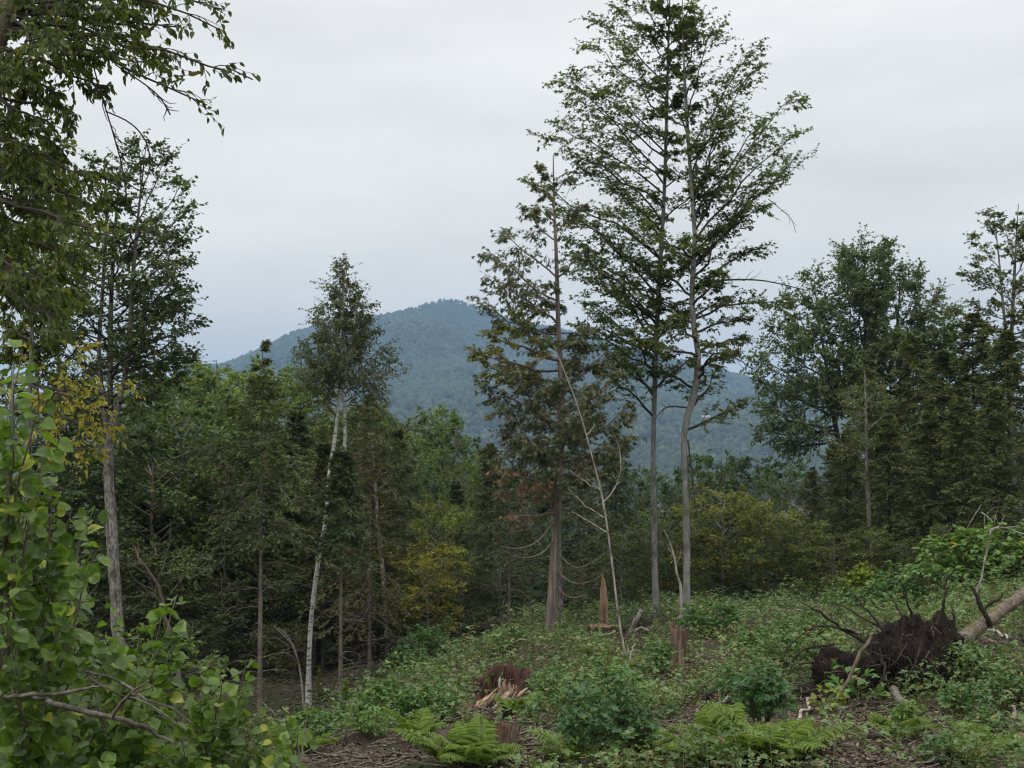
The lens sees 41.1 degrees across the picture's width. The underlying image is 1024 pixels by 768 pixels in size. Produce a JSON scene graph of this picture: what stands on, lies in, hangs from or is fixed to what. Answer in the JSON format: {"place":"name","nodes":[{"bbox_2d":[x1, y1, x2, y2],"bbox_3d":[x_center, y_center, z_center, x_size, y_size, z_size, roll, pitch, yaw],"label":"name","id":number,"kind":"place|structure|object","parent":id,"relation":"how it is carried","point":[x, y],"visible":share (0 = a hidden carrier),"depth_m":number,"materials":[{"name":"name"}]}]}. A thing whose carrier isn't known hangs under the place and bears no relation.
{"place":"outdoors","nodes":[
{"label":"outdoors","id":0,"kind":"place"},
{"bbox_2d":[0,479,1023,767],"bbox_3d":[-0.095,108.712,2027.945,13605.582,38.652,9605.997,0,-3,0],"label":"ground","id":1,"kind":"structure","parent":0,"point":[350,739],"depth_m":26.53,"materials":[{"name":"soil"}]},
{"bbox_2d":[0,340,73,678],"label":"aspen sapling","id":2,"kind":"object","parent":1,"relation":"on","point":[16,541],"visible":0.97,"depth_m":5.19,"materials":[{"name":"green plant"}]},
{"bbox_2d":[0,495,109,767],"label":"aspen sapling","id":3,"kind":"object","parent":1,"relation":"on","point":[30,721],"visible":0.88,"depth_m":5.37,"materials":[{"name":"green plant"}]},
{"bbox_2d":[0,340,138,690],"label":"broadleaf tree","id":4,"kind":"object","parent":1,"relation":"on","point":[73,482],"visible":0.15,"depth_m":36.41,"materials":[{"name":"green plant"}]},
{"bbox_2d":[0,715,142,767],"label":"aspen sapling","id":5,"kind":"object","parent":1,"relation":"on","point":[108,758],"visible":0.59,"depth_m":5.57,"materials":[{"name":"green plant"}]},
{"bbox_2d":[0,137,145,715],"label":"birch sapling","id":6,"kind":"object","parent":1,"relation":"on","point":[7,356],"visible":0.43,"depth_m":12.69,"materials":[{"name":"green plant"}]},
{"bbox_2d":[0,377,172,669],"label":"broadleaf tree","id":7,"kind":"object","parent":1,"relation":"on","point":[140,432],"visible":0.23,"depth_m":37.26,"materials":[{"name":"green plant"}]},
{"bbox_2d":[5,539,169,675],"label":"young maple","id":8,"kind":"object","parent":1,"relation":"on","point":[102,582],"visible":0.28,"depth_m":33.50,"materials":[{"name":"green plant"}]},
{"bbox_2d":[2,594,190,767],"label":"aspen sapling","id":9,"kind":"object","parent":1,"relation":"on","point":[129,744],"visible":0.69,"depth_m":6.01,"materials":[{"name":"green plant"}]},
{"bbox_2d":[6,128,213,683],"bbox_3d":[-8.133,1.030,28.486,4.093,12.673,4.617,0,-3,0],"label":"maple tree","id":10,"kind":"object","parent":1,"relation":"on","point":[160,312],"visible":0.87,"depth_m":27.90,"materials":[{"name":"green plant"}]},
{"bbox_2d":[27,623,229,767],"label":"young maple","id":11,"kind":"object","parent":1,"relation":"on","point":[189,645],"visible":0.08,"depth_m":10.14,"materials":[{"name":"green plant"}]},
{"bbox_2d":[0,0,260,371],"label":"beech tree","id":12,"kind":"object","parent":1,"relation":"on","point":[19,161],"visible":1,"depth_m":10.28,"materials":[{"name":"green plant"}]},
{"bbox_2d":[96,533,227,665],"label":"young maple","id":13,"kind":"object","parent":1,"relation":"on","point":[186,569],"visible":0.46,"depth_m":35.51,"materials":[{"name":"green plant"}]},
{"bbox_2d":[17,397,312,683],"bbox_3d":[-10.436,4.699,40.170,7.764,8.723,7.635,2,-3,-34],"label":"broadleaf tree","id":14,"kind":"object","parent":1,"relation":"on","point":[178,418],"visible":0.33,"depth_m":39.38,"materials":[{"name":"green plant"}]},
{"bbox_2d":[73,373,290,669],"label":"broadleaf tree","id":15,"kind":"object","parent":1,"relation":"on","point":[202,401],"visible":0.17,"depth_m":42.97,"materials":[{"name":"green plant"}]},
{"bbox_2d":[65,361,311,620],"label":"broadleaf tree","id":16,"kind":"object","parent":1,"relation":"on","point":[128,423],"visible":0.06,"depth_m":51.16,"materials":[{"name":"green plant"}]},
{"bbox_2d":[122,429,301,670],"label":"broadleaf tree","id":17,"kind":"object","parent":1,"relation":"on","point":[179,471],"visible":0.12,"depth_m":41.09,"materials":[{"name":"green plant"}]},
{"bbox_2d":[96,353,337,554],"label":"broadleaf tree","id":18,"kind":"object","parent":1,"relation":"on","point":[291,394],"visible":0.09,"depth_m":49.36,"materials":[{"name":"green plant"}]},
{"bbox_2d":[130,659,304,767],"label":"aspen sapling","id":19,"kind":"object","parent":1,"relation":"on","point":[215,722],"visible":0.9,"depth_m":6.67,"materials":[{"name":"green plant"}]},
{"bbox_2d":[190,460,257,676],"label":"spruce tree","id":20,"kind":"object","parent":1,"relation":"on","point":[214,543],"visible":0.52,"depth_m":37.77,"materials":[{"name":"green plant"}]},
{"bbox_2d":[162,573,300,675],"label":"young maple","id":21,"kind":"object","parent":1,"relation":"on","point":[227,598],"visible":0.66,"depth_m":36.32,"materials":[{"name":"green plant"}]},
{"bbox_2d":[152,445,353,674],"bbox_3d":[-7.333,5.143,39.592,5.013,6.872,5.097,-2,-3,33],"label":"broadleaf tree","id":22,"kind":"object","parent":1,"relation":"on","point":[202,476],"visible":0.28,"depth_m":39.10,"materials":[{"name":"green plant"}]},
{"bbox_2d":[162,360,358,656],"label":"broadleaf tree","id":23,"kind":"object","parent":1,"relation":"on","point":[284,371],"visible":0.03,"depth_m":53.64,"materials":[{"name":"green plant"}]},
{"bbox_2d":[186,338,341,719],"bbox_3d":[-5.597,3.335,30.017,2.772,8.696,2.829,2,-3,-43],"label":"spruce tree","id":24,"kind":"object","parent":1,"relation":"on","point":[273,394],"visible":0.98,"depth_m":29.83,"materials":[{"name":"green plant"}]},
{"bbox_2d":[235,556,330,671],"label":"young maple","id":25,"kind":"object","parent":1,"relation":"on","point":[277,586],"visible":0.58,"depth_m":37.48,"materials":[{"name":"green plant"}]},
{"bbox_2d":[1,595,565,757],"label":"woodland herbs","id":26,"kind":"object","parent":1,"relation":"on","point":[309,690],"visible":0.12,"depth_m":35.94,"materials":[{"name":"green plant"}]},
{"bbox_2d":[255,618,324,682],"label":"young maple","id":27,"kind":"object","parent":1,"relation":"on","point":[303,645],"visible":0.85,"depth_m":35.65,"materials":[{"name":"green plant"}]},
{"bbox_2d":[265,442,380,674],"bbox_3d":[-5.290,4.811,37.777,3.389,6.488,2.910,2,-3,-32],"label":"fir tree","id":28,"kind":"object","parent":1,"relation":"on","point":[318,465],"visible":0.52,"depth_m":37.66,"materials":[{"name":"green plant"}]},
{"bbox_2d":[302,445,383,702],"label":"spruce tree","id":29,"kind":"object","parent":1,"relation":"on","point":[336,459],"visible":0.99,"depth_m":30.75,"materials":[{"name":"green plant"}]},
{"bbox_2d":[280,250,412,705],"bbox_3d":[-3.889,2.245,31.839,3.078,10.773,2.695,0,-3,0],"label":"birch tree","id":30,"kind":"object","parent":1,"relation":"on","point":[337,363],"visible":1,"depth_m":31.84,"materials":[{"name":"green plant"}]},
{"bbox_2d":[315,583,410,662],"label":"young maple","id":31,"kind":"object","parent":1,"relation":"on","point":[375,623],"visible":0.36,"depth_m":38.44,"materials":[{"name":"green plant"}]},
{"bbox_2d":[312,396,432,681],"bbox_3d":[-3.574,3.952,34.791,3.168,7.318,2.349,1,-3,-21],"label":"spruce tree","id":32,"kind":"object","parent":1,"relation":"on","point":[367,482],"visible":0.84,"depth_m":34.77,"materials":[{"name":"green plant"}]},
{"bbox_2d":[337,394,426,658],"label":"birch tree","id":33,"kind":"object","parent":1,"relation":"on","point":[403,467],"visible":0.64,"depth_m":39.04,"materials":[{"name":"green plant"}]},
{"bbox_2d":[335,442,437,656],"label":"fir tree","id":34,"kind":"object","parent":1,"relation":"on","point":[396,522],"visible":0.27,"depth_m":40.70,"materials":[{"name":"green plant"}]},
{"bbox_2d":[350,676,432,723],"bbox_3d":[-1.918,5.226,22.315,1.607,0.822,1.323,0,-3,9],"label":"shrub","id":35,"kind":"object","parent":1,"relation":"on","point":[387,692],"visible":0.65,"depth_m":22.20,"materials":[{"name":"green plant"}]},
{"bbox_2d":[363,427,444,636],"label":"fir tree","id":36,"kind":"object","parent":1,"relation":"on","point":[399,433],"visible":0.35,"depth_m":47.79,"materials":[{"name":"green plant"}]},
{"bbox_2d":[375,540,472,633],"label":"young maple","id":37,"kind":"object","parent":1,"relation":"on","point":[443,582],"visible":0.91,"depth_m":39.66,"materials":[{"name":"green plant"}]},
{"bbox_2d":[395,678,464,719],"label":"shrub","id":38,"kind":"object","parent":1,"relation":"on","point":[426,700],"visible":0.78,"depth_m":21.82,"materials":[{"name":"green plant"}]},
{"bbox_2d":[390,463,473,626],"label":"broadleaf tree","id":39,"kind":"object","parent":1,"relation":"on","point":[426,482],"visible":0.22,"depth_m":55.57,"materials":[{"name":"green plant"}]},
{"bbox_2d":[407,493,477,633],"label":"young maple","id":40,"kind":"object","parent":1,"relation":"on","point":[446,518],"visible":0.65,"depth_m":42.81,"materials":[{"name":"green plant"}]},
{"bbox_2d":[399,413,507,622],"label":"broadleaf tree","id":41,"kind":"object","parent":1,"relation":"on","point":[447,439],"visible":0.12,"depth_m":73.42,"materials":[{"name":"green plant"}]},
{"bbox_2d":[419,571,507,635],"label":"young maple","id":42,"kind":"object","parent":1,"relation":"on","point":[471,619],"visible":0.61,"depth_m":41.58,"materials":[{"name":"green plant"}]},
{"bbox_2d":[407,455,527,620],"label":"broadleaf tree","id":43,"kind":"object","parent":1,"relation":"on","point":[447,473],"visible":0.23,"depth_m":57.32,"materials":[{"name":"green plant"}]},
{"bbox_2d":[437,715,515,767],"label":"fern","id":44,"kind":"object","parent":1,"relation":"on","point":[473,732],"visible":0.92,"depth_m":15.39,"materials":[{"name":"green plant"}]},
{"bbox_2d":[456,661,531,712],"bbox_3d":[-0.165,5.105,22.458,1.564,0.976,1.623,0,-3,0],"label":"stump","id":45,"kind":"object","parent":1,"relation":"on","point":[516,688],"visible":0.47,"depth_m":22.52,"materials":[{"name":"brown wood"}]},
{"bbox_2d":[456,549,534,623],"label":"young maple","id":46,"kind":"object","parent":1,"relation":"on","point":[492,580],"visible":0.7,"depth_m":41.62,"materials":[{"name":"green plant"}]},
{"bbox_2d":[455,442,537,617],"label":"fir tree","id":47,"kind":"object","parent":1,"relation":"on","point":[483,488],"visible":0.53,"depth_m":49.72,"materials":[{"name":"green plant"}]},
{"bbox_2d":[147,475,863,600],"bbox_3d":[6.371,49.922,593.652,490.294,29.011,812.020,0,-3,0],"label":"valley woodland","id":48,"kind":"object","parent":1,"relation":"on","point":[598,517],"visible":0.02,"depth_m":520.50,"materials":[{"name":"green plant"}]},
{"bbox_2d":[154,447,861,499],"bbox_3d":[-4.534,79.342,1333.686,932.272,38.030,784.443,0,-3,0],"label":"foothill woodland","id":49,"kind":"object","parent":1,"relation":"on","point":[665,464],"visible":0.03,"depth_m":1599.01,"materials":[{"name":"green plant"}]},
{"bbox_2d":[2,461,1021,663],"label":"deep woodland","id":50,"kind":"object","parent":1,"relation":"on","point":[565,555],"visible":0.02,"depth_m":62.22,"materials":[{"name":"green plant"}]},
{"bbox_2d":[478,467,547,626],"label":"spruce tree","id":51,"kind":"object","parent":1,"relation":"on","point":[514,481],"visible":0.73,"depth_m":37.76,"materials":[{"name":"green plant"}]},
{"bbox_2d":[460,467,577,610],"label":"broadleaf tree","id":52,"kind":"object","parent":1,"relation":"on","point":[536,528],"visible":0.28,"depth_m":53.42,"materials":[{"name":"green plant"}]},
{"bbox_2d":[462,155,646,646],"bbox_3d":[1.013,0.441,32.962,4.440,12.044,3.999,0,-3,0],"label":"cedar tree","id":53,"kind":"object","parent":1,"relation":"on","point":[555,391],"visible":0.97,"depth_m":32.72,"materials":[{"name":"green plant"}]},
{"bbox_2d":[516,380,612,636],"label":"cedar tree","id":54,"kind":"object","parent":1,"relation":"on","point":[565,501],"visible":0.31,"depth_m":37.06,"materials":[{"name":"green plant"}]},
{"bbox_2d":[531,415,621,608],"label":"fir tree","id":55,"kind":"object","parent":1,"relation":"on","point":[567,542],"visible":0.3,"depth_m":49.64,"materials":[{"name":"green plant"}]},
{"bbox_2d":[548,557,611,611],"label":"young maple","id":56,"kind":"object","parent":1,"relation":"on","point":[589,578],"visible":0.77,"depth_m":41.68,"materials":[{"name":"green plant"}]},
{"bbox_2d":[556,700,634,766],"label":"shrub","id":57,"kind":"object","parent":1,"relation":"on","point":[578,730],"visible":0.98,"depth_m":15.06,"materials":[{"name":"green plant"}]},
{"bbox_2d":[552,676,665,763],"bbox_3d":[1.291,4.050,16.396,1.422,1.113,1.268,1,-3,-23],"label":"shrub","id":58,"kind":"object","parent":1,"relation":"on","point":[594,700],"visible":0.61,"depth_m":16.28,"materials":[{"name":"green plant"}]},
{"bbox_2d":[578,429,651,607],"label":"fir tree","id":59,"kind":"object","parent":1,"relation":"on","point":[618,493],"visible":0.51,"depth_m":45.72,"materials":[{"name":"green plant"}]},
{"bbox_2d":[517,0,714,621],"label":"maple tree","id":60,"kind":"object","parent":1,"relation":"on","point":[614,187],"visible":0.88,"depth_m":35.91,"materials":[{"name":"green plant"}]},
{"bbox_2d":[585,525,651,604],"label":"young maple","id":61,"kind":"object","parent":1,"relation":"on","point":[629,534],"visible":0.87,"depth_m":42.75,"materials":[{"name":"green plant"}]},
{"bbox_2d":[232,581,1023,767],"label":"slash twigs","id":62,"kind":"object","parent":1,"relation":"on","point":[339,754],"visible":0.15,"depth_m":18.99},
{"bbox_2d":[236,548,1023,767],"bbox_3d":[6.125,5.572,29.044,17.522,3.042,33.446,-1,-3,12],"label":"bramble cover","id":63,"kind":"object","parent":1,"relation":"on","point":[1011,756],"visible":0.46,"depth_m":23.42,"materials":[{"name":"green plant"}]},
{"bbox_2d":[244,620,1023,767],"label":"wood chips","id":64,"kind":"object","parent":1,"relation":"on","point":[537,755],"visible":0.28,"depth_m":17.79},
{"bbox_2d":[587,464,681,604],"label":"broadleaf tree","id":65,"kind":"object","parent":1,"relation":"on","point":[647,499],"visible":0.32,"depth_m":55.47,"materials":[{"name":"green plant"}]},
{"bbox_2d":[272,573,1023,767],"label":"herb cover","id":66,"kind":"object","parent":1,"relation":"on","point":[799,704],"visible":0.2,"depth_m":25.10,"materials":[{"name":"green plant"}]},
{"bbox_2d":[614,502,700,597],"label":"young maple","id":67,"kind":"object","parent":1,"relation":"on","point":[645,514],"visible":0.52,"depth_m":44.73,"materials":[{"name":"green plant"}]},
{"bbox_2d":[640,463,741,597],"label":"broadleaf tree","id":68,"kind":"object","parent":1,"relation":"on","point":[668,495],"visible":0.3,"depth_m":61.59,"materials":[{"name":"green plant"}]},
{"bbox_2d":[637,523,747,600],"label":"young maple","id":69,"kind":"object","parent":1,"relation":"on","point":[663,582],"visible":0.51,"depth_m":43.67,"materials":[{"name":"green plant"}]},
{"bbox_2d":[650,702,759,764],"bbox_3d":[2.159,4.012,15.547,1.193,0.619,1.536,0,-3,0],"label":"fern","id":70,"kind":"object","parent":1,"relation":"on","point":[702,719],"visible":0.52,"depth_m":15.64,"materials":[{"name":"green plant"}]},
{"bbox_2d":[676,596,749,636],"bbox_3d":[4.676,5.507,32.147,1.912,0.978,1.574,2,-3,-39],"label":"shrub","id":71,"kind":"object","parent":1,"relation":"on","point":[700,619],"visible":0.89,"depth_m":32.01,"materials":[{"name":"green plant"}]},
{"bbox_2d":[645,447,787,599],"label":"broadleaf tree","id":72,"kind":"object","parent":1,"relation":"on","point":[707,460],"visible":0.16,"depth_m":65.47,"materials":[{"name":"green plant"}]},
{"bbox_2d":[624,0,819,613],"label":"maple tree","id":73,"kind":"object","parent":1,"relation":"on","point":[682,317],"visible":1,"depth_m":35.06,"materials":[{"name":"green plant"}]},
{"bbox_2d":[669,483,776,595],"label":"young maple","id":74,"kind":"object","parent":1,"relation":"on","point":[710,537],"visible":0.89,"depth_m":42.53,"materials":[{"name":"green plant"}]},
{"bbox_2d":[714,668,804,729],"bbox_3d":[3.507,4.292,18.508,1.317,0.999,1.235,2,-3,-43],"label":"shrub","id":75,"kind":"object","parent":1,"relation":"on","point":[753,687],"visible":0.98,"depth_m":18.24,"materials":[{"name":"green plant"}]},
{"bbox_2d":[716,453,815,596],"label":"broadleaf tree","id":76,"kind":"object","parent":1,"relation":"on","point":[768,467],"visible":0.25,"depth_m":63.48,"materials":[{"name":"green plant"}]},
{"bbox_2d":[697,700,835,763],"bbox_3d":[2.918,3.991,15.581,1.606,0.717,1.408,0,-3,0],"label":"fern","id":77,"kind":"object","parent":1,"relation":"on","point":[805,727],"visible":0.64,"depth_m":15.61,"materials":[{"name":"green plant"}]},
{"bbox_2d":[694,495,840,600],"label":"young maple","id":78,"kind":"object","parent":1,"relation":"on","point":[782,517],"visible":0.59,"depth_m":43.26,"materials":[{"name":"green plant"}]},
{"bbox_2d":[740,465,841,598],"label":"broadleaf tree","id":79,"kind":"object","parent":1,"relation":"on","point":[766,482],"visible":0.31,"depth_m":57.41,"materials":[{"name":"green plant"}]},
{"bbox_2d":[754,515,834,599],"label":"young maple","id":80,"kind":"object","parent":1,"relation":"on","point":[779,567],"visible":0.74,"depth_m":42.59,"materials":[{"name":"green plant"}]},
{"bbox_2d":[784,535,880,593],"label":"young maple","id":81,"kind":"object","parent":1,"relation":"on","point":[833,550],"visible":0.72,"depth_m":41.63,"materials":[{"name":"green plant"}]},
{"bbox_2d":[803,428,883,580],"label":"fir tree","id":82,"kind":"object","parent":1,"relation":"on","point":[845,493],"visible":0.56,"depth_m":45.78,"materials":[{"name":"green plant"}]},
{"bbox_2d":[736,222,970,576],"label":"poplar tree","id":83,"kind":"object","parent":1,"relation":"on","point":[873,303],"visible":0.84,"depth_m":65.01,"materials":[{"name":"green plant"}]},
{"bbox_2d":[820,370,896,579],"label":"birch tree","id":84,"kind":"object","parent":1,"relation":"on","point":[864,428],"visible":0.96,"depth_m":44.05,"materials":[{"name":"green plant"}]},
{"bbox_2d":[822,367,912,579],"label":"tamarack tree","id":85,"kind":"object","parent":1,"relation":"on","point":[868,372],"visible":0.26,"depth_m":51.84,"materials":[{"name":"green plant"}]},
{"bbox_2d":[839,415,932,589],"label":"tamarack tree","id":86,"kind":"object","parent":1,"relation":"on","point":[885,428],"visible":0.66,"depth_m":43.77,"materials":[{"name":"green plant"}]},
{"bbox_2d":[784,569,1023,701],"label":"uprooted birch","id":87,"kind":"object","parent":1,"relation":"on","point":[890,647],"visible":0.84,"depth_m":21.82,"materials":[{"name":"wood"}]},
{"bbox_2d":[861,332,971,579],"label":"tamarack tree","id":88,"kind":"object","parent":1,"relation":"on","point":[907,379],"visible":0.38,"depth_m":49.91,"materials":[{"name":"green plant"}]},
{"bbox_2d":[865,549,984,603],"bbox_3d":[10.950,5.213,36.575,3.233,1.507,2.762,-2,-3,34],"label":"shrub","id":89,"kind":"object","parent":1,"relation":"on","point":[910,571],"visible":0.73,"depth_m":36.44,"materials":[{"name":"green plant"}]},
{"bbox_2d":[876,405,974,571],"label":"tamarack tree","id":90,"kind":"object","parent":1,"relation":"on","point":[927,419],"visible":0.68,"depth_m":42.81,"materials":[{"name":"green plant"}]},
{"bbox_2d":[837,315,1017,549],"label":"broadleaf tree","id":91,"kind":"object","parent":1,"relation":"on","point":[926,340],"visible":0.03,"depth_m":64.95,"materials":[{"name":"green plant"}]},
{"bbox_2d":[886,349,1004,550],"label":"fir tree","id":92,"kind":"object","parent":1,"relation":"on","point":[942,360],"visible":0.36,"depth_m":47.92,"materials":[{"name":"green plant"}]},
{"bbox_2d":[897,311,1023,556],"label":"tamarack tree","id":93,"kind":"object","parent":1,"relation":"on","point":[968,332],"visible":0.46,"depth_m":46.87,"materials":[{"name":"green plant"}]},
{"bbox_2d":[905,524,1023,592],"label":"shrub","id":94,"kind":"object","parent":1,"relation":"on","point":[955,557],"visible":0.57,"depth_m":37.08,"materials":[{"name":"green plant"}]},
{"bbox_2d":[914,395,1016,567],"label":"tamarack tree","id":95,"kind":"object","parent":1,"relation":"on","point":[968,432],"visible":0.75,"depth_m":41.79,"materials":[{"name":"green plant"}]},
{"bbox_2d":[911,518,1023,585],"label":"shrub","id":96,"kind":"object","parent":1,"relation":"on","point":[974,534],"visible":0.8,"depth_m":37.51,"materials":[{"name":"green plant"}]},
{"bbox_2d":[937,678,1006,720],"bbox_3d":[6.204,4.300,18.456,0.911,0.612,0.854,-1,-3,24],"label":"shrub","id":97,"kind":"object","parent":1,"relation":"on","point":[957,692],"visible":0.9,"depth_m":18.45,"materials":[{"name":"green plant"}]},
{"bbox_2d":[936,329,1023,547],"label":"fir tree","id":98,"kind":"object","parent":1,"relation":"on","point":[1008,340],"visible":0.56,"depth_m":44.84,"materials":[{"name":"green plant"}]},
{"bbox_2d":[950,387,1023,538],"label":"tamarack tree","id":99,"kind":"object","parent":1,"relation":"on","point":[992,406],"visible":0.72,"depth_m":42.80,"materials":[{"name":"green plant"}]},
{"bbox_2d":[955,204,1023,548],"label":"maple tree","id":100,"kind":"object","parent":1,"relation":"on","point":[1015,284],"visible":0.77,"depth_m":49.04,"materials":[{"name":"green plant"}]},
{"bbox_2d":[0,0,1023,425],"label":"sky","id":101,"kind":"structure","parent":0,"point":[388,134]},
{"bbox_2d":[3,302,1023,476],"bbox_3d":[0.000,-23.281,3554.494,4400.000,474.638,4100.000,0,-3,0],"label":"mountain","id":102,"kind":"structure","parent":0,"point":[839,421],"depth_m":2355.89,"materials":[{"name":"green plant"}]},
{"bbox_2d":[211,298,768,399],"bbox_3d":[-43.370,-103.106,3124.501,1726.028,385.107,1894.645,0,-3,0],"label":"mountain conifers","id":103,"kind":"object","parent":102,"relation":"on","point":[441,310],"visible":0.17,"depth_m":3798.22,"materials":[{"name":"green plant"}]},
{"bbox_2d":[173,304,818,465],"bbox_3d":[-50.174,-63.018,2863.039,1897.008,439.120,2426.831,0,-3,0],"label":"mountain woodland","id":104,"kind":"object","parent":102,"relation":"on","point":[451,385],"visible":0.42,"depth_m":2499.76,"materials":[{"name":"green plant"}]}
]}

